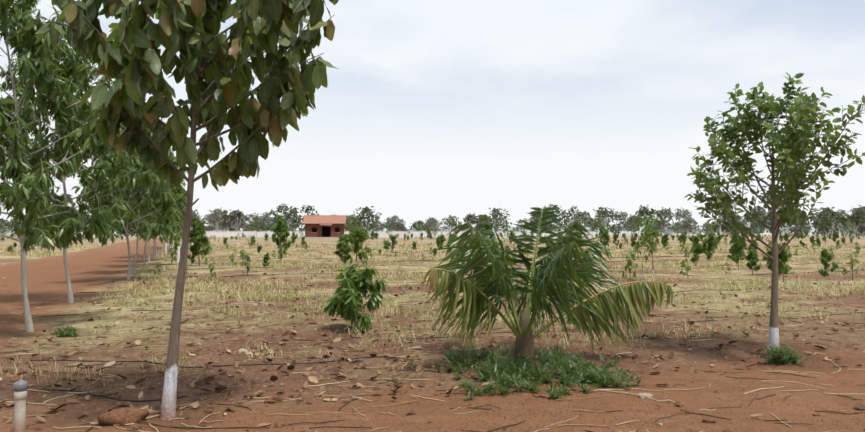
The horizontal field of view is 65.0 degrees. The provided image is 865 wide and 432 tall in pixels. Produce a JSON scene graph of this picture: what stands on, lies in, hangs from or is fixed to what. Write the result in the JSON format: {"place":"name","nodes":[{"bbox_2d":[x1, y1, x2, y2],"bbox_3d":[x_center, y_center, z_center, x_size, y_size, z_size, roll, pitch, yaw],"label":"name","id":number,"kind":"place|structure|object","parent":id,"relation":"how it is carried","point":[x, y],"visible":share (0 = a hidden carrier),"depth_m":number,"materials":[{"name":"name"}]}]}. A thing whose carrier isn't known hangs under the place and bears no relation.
{"place":"outdoors","nodes":[
{"label":"outdoors","id":0,"kind":"place"},
{"bbox_2d":[0,233,864,431],"bbox_3d":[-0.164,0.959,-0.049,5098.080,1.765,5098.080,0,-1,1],"label":"ground","id":1,"kind":"structure","parent":0,"point":[96,265],"depth_m":8.45,"materials":[{"name":"soil"}]},
{"bbox_2d":[0,218,13,236],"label":"tree","id":2,"kind":"object","parent":1,"relation":"on","point":[2,220],"visible":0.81,"depth_m":170.09,"materials":[{"name":"green plant"}]},
{"bbox_2d":[13,379,27,431],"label":"pvc riser","id":3,"kind":"object","parent":1,"relation":"on","point":[20,388],"visible":1,"depth_m":4.88,"materials":[{"name":"white plastic"}]},
{"bbox_2d":[47,324,78,336],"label":"weeds","id":4,"kind":"object","parent":1,"relation":"on","point":[66,332],"visible":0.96,"depth_m":10.06,"materials":[{"name":"green plant"}]},
{"bbox_2d":[0,0,148,331],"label":"tree","id":5,"kind":"object","parent":1,"relation":"on","point":[36,66],"visible":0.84,"depth_m":10.63,"materials":[{"name":"green plant"}]},
{"bbox_2d":[0,17,165,302],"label":"tree","id":6,"kind":"object","parent":1,"relation":"on","point":[74,64],"visible":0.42,"depth_m":14.85,"materials":[{"name":"green plant"}]},
{"bbox_2d":[65,127,185,279],"bbox_3d":[-9.543,-0.775,21.097,3.456,5.750,3.914,0,-1,-2],"label":"tree","id":7,"kind":"object","parent":1,"relation":"on","point":[151,196],"visible":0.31,"depth_m":20.68,"materials":[{"name":"green plant"}]},
{"bbox_2d":[77,118,187,273],"bbox_3d":[-10.859,-0.764,24.918,4.128,6.045,3.489,0,-1,-10],"label":"tree","id":8,"kind":"object","parent":1,"relation":"on","point":[158,204],"visible":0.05,"depth_m":25.21,"materials":[{"name":"green plant"}]},
{"bbox_2d":[120,180,185,265],"bbox_3d":[-12.858,-0.529,30.814,3.795,5.825,3.683,-1,-2,43],"label":"tree","id":9,"kind":"object","parent":1,"relation":"on","point":[181,189],"visible":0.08,"depth_m":31.16,"materials":[{"name":"green plant"}]},
{"bbox_2d":[131,227,175,254],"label":"tree","id":10,"kind":"object","parent":1,"relation":"on","point":[143,238],"depth_m":44.94,"materials":[{"name":"green plant"}]},
{"bbox_2d":[132,186,182,261],"bbox_3d":[-15.152,-0.625,35.788,3.312,6.356,3.677,-1,-2,22],"label":"tree","id":11,"kind":"object","parent":1,"relation":"on","point":[140,224],"visible":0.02,"depth_m":35.76,"materials":[{"name":"green plant"}]},
{"bbox_2d":[136,188,183,256],"bbox_3d":[-16.920,-0.489,40.694,3.881,6.232,3.530,0,-2,-18],"label":"tree","id":12,"kind":"object","parent":1,"relation":"on","point":[179,221],"visible":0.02,"depth_m":40.62,"materials":[{"name":"green plant"}]},
{"bbox_2d":[168,247,176,263],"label":"sapling","id":13,"kind":"object","parent":1,"relation":"on","point":[172,254],"visible":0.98,"depth_m":32.57,"materials":[{"name":"green plant"}]},
{"bbox_2d":[168,183,186,251],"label":"tree","id":14,"kind":"object","parent":1,"relation":"on","point":[182,219],"visible":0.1,"depth_m":50.92,"materials":[{"name":"green plant"}]},
{"bbox_2d":[174,242,180,256],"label":"sapling bush","id":15,"kind":"object","parent":1,"relation":"on","point":[176,244],"visible":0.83,"depth_m":41.38,"materials":[{"name":"green plant"}]},
{"bbox_2d":[24,0,338,419],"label":"teak tree","id":16,"kind":"object","parent":1,"relation":"on","point":[132,60],"visible":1,"depth_m":5.56,"materials":[{"name":"green plant"}]},
{"bbox_2d":[188,245,195,264],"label":"sapling bush","id":17,"kind":"object","parent":1,"relation":"on","point":[192,257],"visible":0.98,"depth_m":30.89,"materials":[{"name":"green plant"}]},
{"bbox_2d":[189,217,211,265],"bbox_3d":[-10.577,1.175,30.718,1.038,2.428,1.100,0,-7,-43],"label":"sapling bush","id":18,"kind":"object","parent":1,"relation":"on","point":[198,237],"visible":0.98,"depth_m":30.62,"materials":[{"name":"green plant"}]},
{"bbox_2d":[208,262,215,279],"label":"sapling","id":19,"kind":"object","parent":1,"relation":"on","point":[213,264],"visible":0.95,"depth_m":21.62,"materials":[{"name":"green plant"}]},
{"bbox_2d":[201,209,226,230],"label":"tree","id":20,"kind":"object","parent":1,"relation":"on","point":[212,216],"visible":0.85,"depth_m":297.37,"materials":[{"name":"green plant"}]},
{"bbox_2d":[209,207,227,230],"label":"tree","id":21,"kind":"object","parent":1,"relation":"on","point":[218,210],"visible":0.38,"depth_m":341.88,"materials":[{"name":"green plant"}]},
{"bbox_2d":[218,219,233,230],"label":"tree","id":22,"kind":"object","parent":1,"relation":"on","point":[223,223],"visible":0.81,"depth_m":227.44,"materials":[{"name":"green plant"}]},
{"bbox_2d":[221,209,247,230],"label":"tree","id":23,"kind":"object","parent":1,"relation":"on","point":[240,215],"visible":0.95,"depth_m":229.27,"materials":[{"name":"green plant"}]},
{"bbox_2d":[240,253,253,274],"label":"sapling","id":24,"kind":"object","parent":1,"relation":"on","point":[247,267],"visible":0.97,"depth_m":24.08,"materials":[{"name":"green plant"}]},
{"bbox_2d":[241,213,262,228],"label":"tree","id":25,"kind":"object","parent":1,"relation":"on","point":[253,216],"visible":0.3,"depth_m":430.54,"materials":[{"name":"green plant"}]},
{"bbox_2d":[250,217,260,240],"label":"tree","id":26,"kind":"object","parent":1,"relation":"on","point":[255,224],"visible":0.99,"depth_m":96.29,"materials":[{"name":"green plant"}]},
{"bbox_2d":[247,222,269,230],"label":"tree","id":27,"kind":"object","parent":1,"relation":"on","point":[262,226],"visible":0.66,"depth_m":185.06,"materials":[{"name":"green plant"}]},
{"bbox_2d":[255,217,269,230],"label":"tree","id":28,"kind":"object","parent":1,"relation":"on","point":[262,219],"visible":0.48,"depth_m":347.64,"materials":[{"name":"green plant"}]},
{"bbox_2d":[262,253,269,269],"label":"sapling bush","id":29,"kind":"object","parent":1,"relation":"on","point":[266,258],"visible":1,"depth_m":28.10,"materials":[{"name":"green plant"}]},
{"bbox_2d":[271,215,292,249],"bbox_3d":[-9.562,1.323,43.121,1.238,2.851,1.308,-1,-2,37],"label":"sapling bush","id":30,"kind":"object","parent":1,"relation":"on","point":[280,229],"visible":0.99,"depth_m":42.95,"materials":[{"name":"green plant"}]},
{"bbox_2d":[265,204,302,230],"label":"tree","id":31,"kind":"object","parent":1,"relation":"on","point":[294,211],"visible":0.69,"depth_m":228.48,"materials":[{"name":"green plant"}]},
{"bbox_2d":[291,205,318,230],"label":"tree","id":32,"kind":"object","parent":1,"relation":"on","point":[307,210],"visible":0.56,"depth_m":194.69,"materials":[{"name":"green plant"}]},
{"bbox_2d":[165,240,461,263],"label":"white stakes","id":33,"kind":"object","parent":1,"relation":"on","point":[178,250],"visible":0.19,"depth_m":39.22,"materials":[{"name":"paint"}]},
{"bbox_2d":[303,215,345,237],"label":"house","id":34,"kind":"structure","parent":1,"relation":"on","point":[324,226],"depth_m":130.78,"materials":[{"name":"brick"}]},
{"bbox_2d":[81,230,595,237],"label":"boundary wall","id":35,"kind":"structure","parent":1,"relation":"on","point":[228,233],"depth_m":143.31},
{"bbox_2d":[334,234,352,266],"bbox_3d":[-3.452,1.496,26.600,0.745,1.629,0.757,0,3,-33],"label":"sapling bush","id":36,"kind":"object","parent":1,"relation":"on","point":[343,246],"visible":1,"depth_m":26.49,"materials":[{"name":"green plant"}]},
{"bbox_2d":[344,215,353,230],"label":"tree","id":37,"kind":"object","parent":1,"relation":"on","point":[348,220],"visible":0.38,"depth_m":338.38,"materials":[{"name":"green plant"}]},
{"bbox_2d":[321,257,387,331],"bbox_3d":[-1.187,1.233,10.259,0.904,1.236,0.988,-1,-2,30],"label":"mango sapling","id":38,"kind":"object","parent":1,"relation":"on","point":[350,290],"visible":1,"depth_m":10.22,"materials":[{"name":"green plant"}]},
{"bbox_2d":[346,215,364,232],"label":"slender sapling","id":39,"kind":"object","parent":1,"relation":"on","point":[351,225],"visible":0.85,"depth_m":49.63,"materials":[{"name":"green plant"}]},
{"bbox_2d":[348,227,366,262],"bbox_3d":[-3.676,1.468,32.853,1.086,1.959,1.052,1,4,-42],"label":"sapling bush","id":40,"kind":"object","parent":1,"relation":"on","point":[357,239],"visible":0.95,"depth_m":32.72,"materials":[{"name":"green plant"}]},
{"bbox_2d":[348,206,381,230],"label":"tree","id":41,"kind":"object","parent":1,"relation":"on","point":[366,210],"visible":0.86,"depth_m":214.18,"materials":[{"name":"green plant"}]},
{"bbox_2d":[361,243,373,266],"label":"sapling","id":42,"kind":"object","parent":1,"relation":"on","point":[365,252],"visible":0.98,"depth_m":28.63,"materials":[{"name":"green plant"}]},
{"bbox_2d":[369,222,385,230],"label":"tree","id":43,"kind":"object","parent":1,"relation":"on","point":[380,226],"visible":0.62,"depth_m":242.76,"materials":[{"name":"green plant"}]},
{"bbox_2d":[389,235,395,251],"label":"sapling bush","id":44,"kind":"object","parent":1,"relation":"on","point":[392,238],"visible":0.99,"depth_m":52.00,"materials":[{"name":"green plant"}]},
{"bbox_2d":[386,222,398,230],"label":"tree","id":45,"kind":"object","parent":1,"relation":"on","point":[391,225],"visible":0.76,"depth_m":252.07,"materials":[{"name":"green plant"}]},
{"bbox_2d":[381,215,404,230],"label":"tree","id":46,"kind":"object","parent":1,"relation":"on","point":[393,218],"visible":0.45,"depth_m":392.79,"materials":[{"name":"green plant"}]},
{"bbox_2d":[394,222,404,230],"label":"tree","id":47,"kind":"object","parent":1,"relation":"on","point":[399,226],"visible":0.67,"depth_m":261.04,"materials":[{"name":"green plant"}]},
{"bbox_2d":[409,221,428,230],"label":"tree","id":48,"kind":"object","parent":1,"relation":"on","point":[417,225],"visible":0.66,"depth_m":183.14,"materials":[{"name":"green plant"}]},
{"bbox_2d":[0,241,864,388],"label":"dry grass tufts","id":49,"kind":"object","parent":1,"relation":"on","point":[291,265],"visible":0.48,"depth_m":19.79,"materials":[{"name":"beige plant"}]},
{"bbox_2d":[421,219,443,230],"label":"tree","id":50,"kind":"object","parent":1,"relation":"on","point":[437,223],"visible":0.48,"depth_m":424.00,"materials":[{"name":"green plant"}]},
{"bbox_2d":[0,270,864,431],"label":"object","id":51,"kind":"object","parent":1,"relation":"on","point":[132,417],"visible":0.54,"depth_m":7.50,"materials":[{"name":"brown plant"}]},
{"bbox_2d":[3,245,864,401],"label":"drip lines","id":52,"kind":"object","parent":1,"relation":"on","point":[351,340],"visible":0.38,"depth_m":13.51,"materials":[{"name":"black plastic"}]},
{"bbox_2d":[436,233,445,253],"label":"sapling bush","id":53,"kind":"object","parent":1,"relation":"on","point":[440,239],"visible":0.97,"depth_m":46.52,"materials":[{"name":"green plant"}]},
{"bbox_2d":[441,215,462,230],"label":"tree","id":54,"kind":"object","parent":1,"relation":"on","point":[449,223],"visible":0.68,"depth_m":262.95,"materials":[{"name":"green plant"}]},
{"bbox_2d":[450,216,461,234],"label":"tree","id":55,"kind":"object","parent":1,"relation":"on","point":[453,221],"visible":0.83,"depth_m":75.89,"materials":[{"name":"green plant"}]},
{"bbox_2d":[463,213,480,230],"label":"tree","id":56,"kind":"object","parent":1,"relation":"on","point":[468,218],"visible":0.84,"depth_m":260.00,"materials":[{"name":"green plant"}]},
{"bbox_2d":[488,208,511,231],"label":"tree","id":57,"kind":"object","parent":1,"relation":"on","point":[495,217],"visible":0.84,"depth_m":293.42,"materials":[{"name":"green plant"}]},
{"bbox_2d":[501,224,511,245],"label":"tree","id":58,"kind":"object","parent":1,"relation":"on","point":[506,226],"visible":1,"depth_m":67.84,"materials":[{"name":"green plant"}]},
{"bbox_2d":[410,343,642,400],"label":"basin weeds","id":59,"kind":"object","parent":1,"relation":"on","point":[563,365],"visible":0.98,"depth_m":6.92,"materials":[{"name":"green"}]},
{"bbox_2d":[421,207,672,361],"bbox_3d":[1.142,0.829,7.812,2.424,1.908,2.764,-1,-2,40],"label":"coconut palm","id":60,"kind":"object","parent":1,"relation":"on","point":[549,277],"visible":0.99,"depth_m":7.72,"materials":[{"name":"green plant"}]},
{"bbox_2d":[531,204,569,230],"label":"tree","id":61,"kind":"object","parent":1,"relation":"on","point":[555,218],"visible":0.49,"depth_m":306.38,"materials":[{"name":"green plant"}]},
{"bbox_2d":[559,205,589,231],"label":"tree","id":62,"kind":"object","parent":1,"relation":"on","point":[572,210],"visible":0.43,"depth_m":307.74,"materials":[{"name":"green plant"}]},
{"bbox_2d":[564,283,586,331],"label":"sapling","id":63,"kind":"object","parent":1,"relation":"on","point":[569,321],"visible":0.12,"depth_m":10.38,"materials":[{"name":"green plant"}]},
{"bbox_2d":[569,211,592,231],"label":"tree","id":64,"kind":"object","parent":1,"relation":"on","point":[586,219],"visible":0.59,"depth_m":285.42,"materials":[{"name":"green plant"}]},
{"bbox_2d":[568,214,593,230],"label":"tree","id":65,"kind":"object","parent":1,"relation":"on","point":[578,219],"visible":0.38,"depth_m":296.71,"materials":[{"name":"green plant"}]},
{"bbox_2d":[592,214,602,228],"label":"tree","id":66,"kind":"object","parent":1,"relation":"on","point":[599,219],"visible":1,"depth_m":99.32,"materials":[{"name":"green plant"}]},
{"bbox_2d":[593,205,617,232],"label":"tree","id":67,"kind":"object","parent":1,"relation":"on","point":[602,212],"visible":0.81,"depth_m":251.41,"materials":[{"name":"green plant"}]},
{"bbox_2d":[601,230,609,245],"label":"sapling bush","id":68,"kind":"object","parent":1,"relation":"on","point":[605,236],"visible":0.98,"depth_m":56.52,"materials":[{"name":"green plant"}]},
{"bbox_2d":[612,234,619,245],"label":"sapling bush","id":69,"kind":"object","parent":1,"relation":"on","point":[615,236],"visible":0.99,"depth_m":63.83,"materials":[{"name":"green plant"}]},
{"bbox_2d":[610,210,631,234],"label":"tree","id":70,"kind":"object","parent":1,"relation":"on","point":[620,222],"visible":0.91,"depth_m":305.85,"materials":[{"name":"green plant"}]},
{"bbox_2d":[618,252,635,281],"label":"sapling","id":71,"kind":"object","parent":1,"relation":"on","point":[628,265],"visible":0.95,"depth_m":19.25,"materials":[{"name":"green plant"}]},
{"bbox_2d":[626,251,638,272],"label":"sapling","id":72,"kind":"object","parent":1,"relation":"on","point":[633,256],"visible":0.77,"depth_m":25.34,"materials":[{"name":"green plant"}]},
{"bbox_2d":[626,214,640,234],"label":"tree","id":73,"kind":"object","parent":1,"relation":"on","point":[631,220],"visible":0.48,"depth_m":286.85,"materials":[{"name":"green plant"}]},
{"bbox_2d":[631,215,644,239],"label":"slender sapling","id":74,"kind":"object","parent":1,"relation":"on","point":[638,222],"visible":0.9,"depth_m":67.19,"materials":[{"name":"green plant"}]},
{"bbox_2d":[633,204,656,228],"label":"tree","id":75,"kind":"object","parent":1,"relation":"on","point":[642,211],"visible":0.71,"depth_m":248.59,"materials":[{"name":"green plant"}]},
{"bbox_2d":[635,224,655,280],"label":"slender sapling","id":76,"kind":"object","parent":1,"relation":"on","point":[645,234],"visible":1,"depth_m":21.18,"materials":[{"name":"green plant"}]},
{"bbox_2d":[638,215,660,278],"bbox_3d":[7.091,1.051,22.344,0.717,2.242,0.998,0,-1,-14],"label":"slender sapling","id":77,"kind":"object","parent":1,"relation":"on","point":[656,229],"visible":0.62,"depth_m":22.18,"materials":[{"name":"green plant"}]},
{"bbox_2d":[654,220,666,235],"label":"tree","id":78,"kind":"object","parent":1,"relation":"on","point":[661,228],"visible":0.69,"depth_m":249.37,"materials":[{"name":"green plant"}]},
{"bbox_2d":[660,232,668,247],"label":"sapling bush","id":79,"kind":"object","parent":1,"relation":"on","point":[664,238],"visible":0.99,"depth_m":52.15,"materials":[{"name":"green plant"}]},
{"bbox_2d":[653,207,677,234],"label":"tree","id":80,"kind":"object","parent":1,"relation":"on","point":[662,213],"visible":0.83,"depth_m":277.36,"materials":[{"name":"green plant"}]},
{"bbox_2d":[674,207,694,234],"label":"tree","id":81,"kind":"object","parent":1,"relation":"on","point":[679,215],"visible":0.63,"depth_m":387.49,"materials":[{"name":"green plant"}]},
{"bbox_2d":[679,257,690,278],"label":"sapling","id":82,"kind":"object","parent":1,"relation":"on","point":[683,265],"visible":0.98,"depth_m":22.49,"materials":[{"name":"green plant"}]},
{"bbox_2d":[681,223,691,234],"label":"tree","id":83,"kind":"object","parent":1,"relation":"on","point":[687,226],"visible":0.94,"depth_m":265.26,"materials":[{"name":"green plant"}]},
{"bbox_2d":[676,218,701,234],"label":"tree","id":84,"kind":"object","parent":1,"relation":"on","point":[694,225],"visible":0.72,"depth_m":329.15,"materials":[{"name":"green plant"}]},
{"bbox_2d":[689,235,700,243],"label":"sapling bush","id":85,"kind":"object","parent":1,"relation":"on","point":[694,239],"visible":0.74,"depth_m":56.46,"materials":[{"name":"green plant"}]},
{"bbox_2d":[690,243,702,264],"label":"sapling bush","id":86,"kind":"object","parent":1,"relation":"on","point":[696,249],"visible":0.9,"depth_m":31.05,"materials":[{"name":"green plant"}]},
{"bbox_2d":[701,232,717,266],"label":"sapling bush","id":87,"kind":"object","parent":1,"relation":"on","point":[708,244],"visible":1,"depth_m":29.58,"materials":[{"name":"green plant"}]},
{"bbox_2d":[699,194,734,232],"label":"tree","id":88,"kind":"object","parent":1,"relation":"on","point":[723,215],"visible":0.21,"depth_m":181.10,"materials":[{"name":"green plant"}]},
{"bbox_2d":[718,214,746,231],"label":"tree","id":89,"kind":"object","parent":1,"relation":"on","point":[735,218],"visible":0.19,"depth_m":262.55,"materials":[{"name":"green plant"}]},
{"bbox_2d":[729,232,744,269],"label":"sapling bush","id":90,"kind":"object","parent":1,"relation":"on","point":[736,249],"visible":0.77,"depth_m":27.42,"materials":[{"name":"green plant"}]},
{"bbox_2d":[743,245,762,275],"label":"sapling bush","id":91,"kind":"object","parent":1,"relation":"on","point":[751,256],"visible":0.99,"depth_m":24.01,"materials":[{"name":"green plant"}]},
{"bbox_2d":[743,215,762,231],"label":"tree","id":92,"kind":"object","parent":1,"relation":"on","point":[754,223],"visible":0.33,"depth_m":219.65,"materials":[{"name":"green plant"}]},
{"bbox_2d":[748,207,771,231],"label":"tree","id":93,"kind":"object","parent":1,"relation":"on","point":[764,214],"visible":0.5,"depth_m":328.66,"materials":[{"name":"green plant"}]},
{"bbox_2d":[761,243,785,272],"bbox_3d":[10.319,1.439,20.518,0.586,1.274,0.699,1,-2,-36],"label":"sapling bush","id":94,"kind":"object","parent":1,"relation":"on","point":[769,260],"visible":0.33,"depth_m":20.44,"materials":[{"name":"green plant"}]},
{"bbox_2d":[685,72,864,356],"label":"guava tree","id":95,"kind":"object","parent":1,"relation":"on","point":[795,140],"visible":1,"depth_m":8.29,"materials":[{"name":"green plant"}]},
{"bbox_2d":[771,242,791,281],"bbox_3d":[10.422,1.421,20.268,0.578,1.305,0.485,-1,-2,42],"label":"sapling bush","id":96,"kind":"object","parent":1,"relation":"on","point":[784,257],"visible":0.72,"depth_m":20.19,"materials":[{"name":"green plant"}]},
{"bbox_2d":[757,184,807,233],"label":"tree","id":97,"kind":"object","parent":1,"relation":"on","point":[768,222],"visible":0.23,"depth_m":159.95,"materials":[{"name":"green plant"}]},
{"bbox_2d":[764,339,810,365],"bbox_3d":[4.170,1.629,8.120,0.528,0.300,0.582,0,-1,11],"label":"grass clump","id":98,"kind":"object","parent":1,"relation":"on","point":[779,356],"visible":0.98,"depth_m":8.01,"materials":[{"name":"green plant"}]},
{"bbox_2d":[789,210,808,233],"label":"tree","id":99,"kind":"object","parent":1,"relation":"on","point":[800,231],"visible":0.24,"depth_m":174.04,"materials":[{"name":"green plant"}]},
{"bbox_2d":[808,207,840,236],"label":"tree","id":100,"kind":"object","parent":1,"relation":"on","point":[815,223],"visible":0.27,"depth_m":180.38,"materials":[{"name":"green plant"}]},
{"bbox_2d":[818,248,838,279],"bbox_3d":[12.417,1.538,21.368,0.525,1.094,0.532,0,-1,-14],"label":"sapling bush","id":101,"kind":"object","parent":1,"relation":"on","point":[825,254],"visible":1,"depth_m":21.33,"materials":[{"name":"green plant"}]},
{"bbox_2d":[815,208,845,233],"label":"tree","id":102,"kind":"object","parent":1,"relation":"on","point":[824,217],"visible":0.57,"depth_m":174.64,"materials":[{"name":"green plant"}]},
{"bbox_2d":[832,231,839,241],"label":"sapling bush","id":103,"kind":"object","parent":1,"relation":"on","point":[835,234],"visible":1,"depth_m":70.54,"materials":[{"name":"green plant"}]},
{"bbox_2d":[818,211,854,236],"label":"tree","id":104,"kind":"object","parent":1,"relation":"on","point":[830,224],"visible":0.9,"depth_m":166.68,"materials":[{"name":"green plant"}]},
{"bbox_2d":[835,209,848,234],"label":"tree","id":105,"kind":"object","parent":1,"relation":"on","point":[843,212],"visible":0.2,"depth_m":377.42,"materials":[{"name":"green plant"}]},
{"bbox_2d":[839,252,858,279],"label":"sapling","id":106,"kind":"object","parent":1,"relation":"on","point":[851,264],"visible":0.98,"depth_m":21.38,"materials":[{"name":"green plant"}]},
{"bbox_2d":[838,214,864,236],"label":"tree","id":107,"kind":"object","parent":1,"relation":"on","point":[855,218],"visible":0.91,"depth_m":146.19,"materials":[{"name":"green plant"}]},
{"bbox_2d":[849,205,864,228],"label":"tree","id":108,"kind":"object","parent":1,"relation":"on","point":[857,211],"visible":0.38,"depth_m":270.21,"materials":[{"name":"green plant"}]},
{"bbox_2d":[0,223,864,233],"bbox_3d":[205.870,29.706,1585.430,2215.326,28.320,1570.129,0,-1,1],"label":"hill ridge","id":109,"kind":"structure","parent":0,"point":[639,232],"depth_m":1459.67,"materials":[{"name":"green plant"}]},
{"bbox_2d":[0,0,864,230],"label":"sky","id":110,"kind":"structure","parent":0,"point":[437,109],"materials":[{"name":"white"}]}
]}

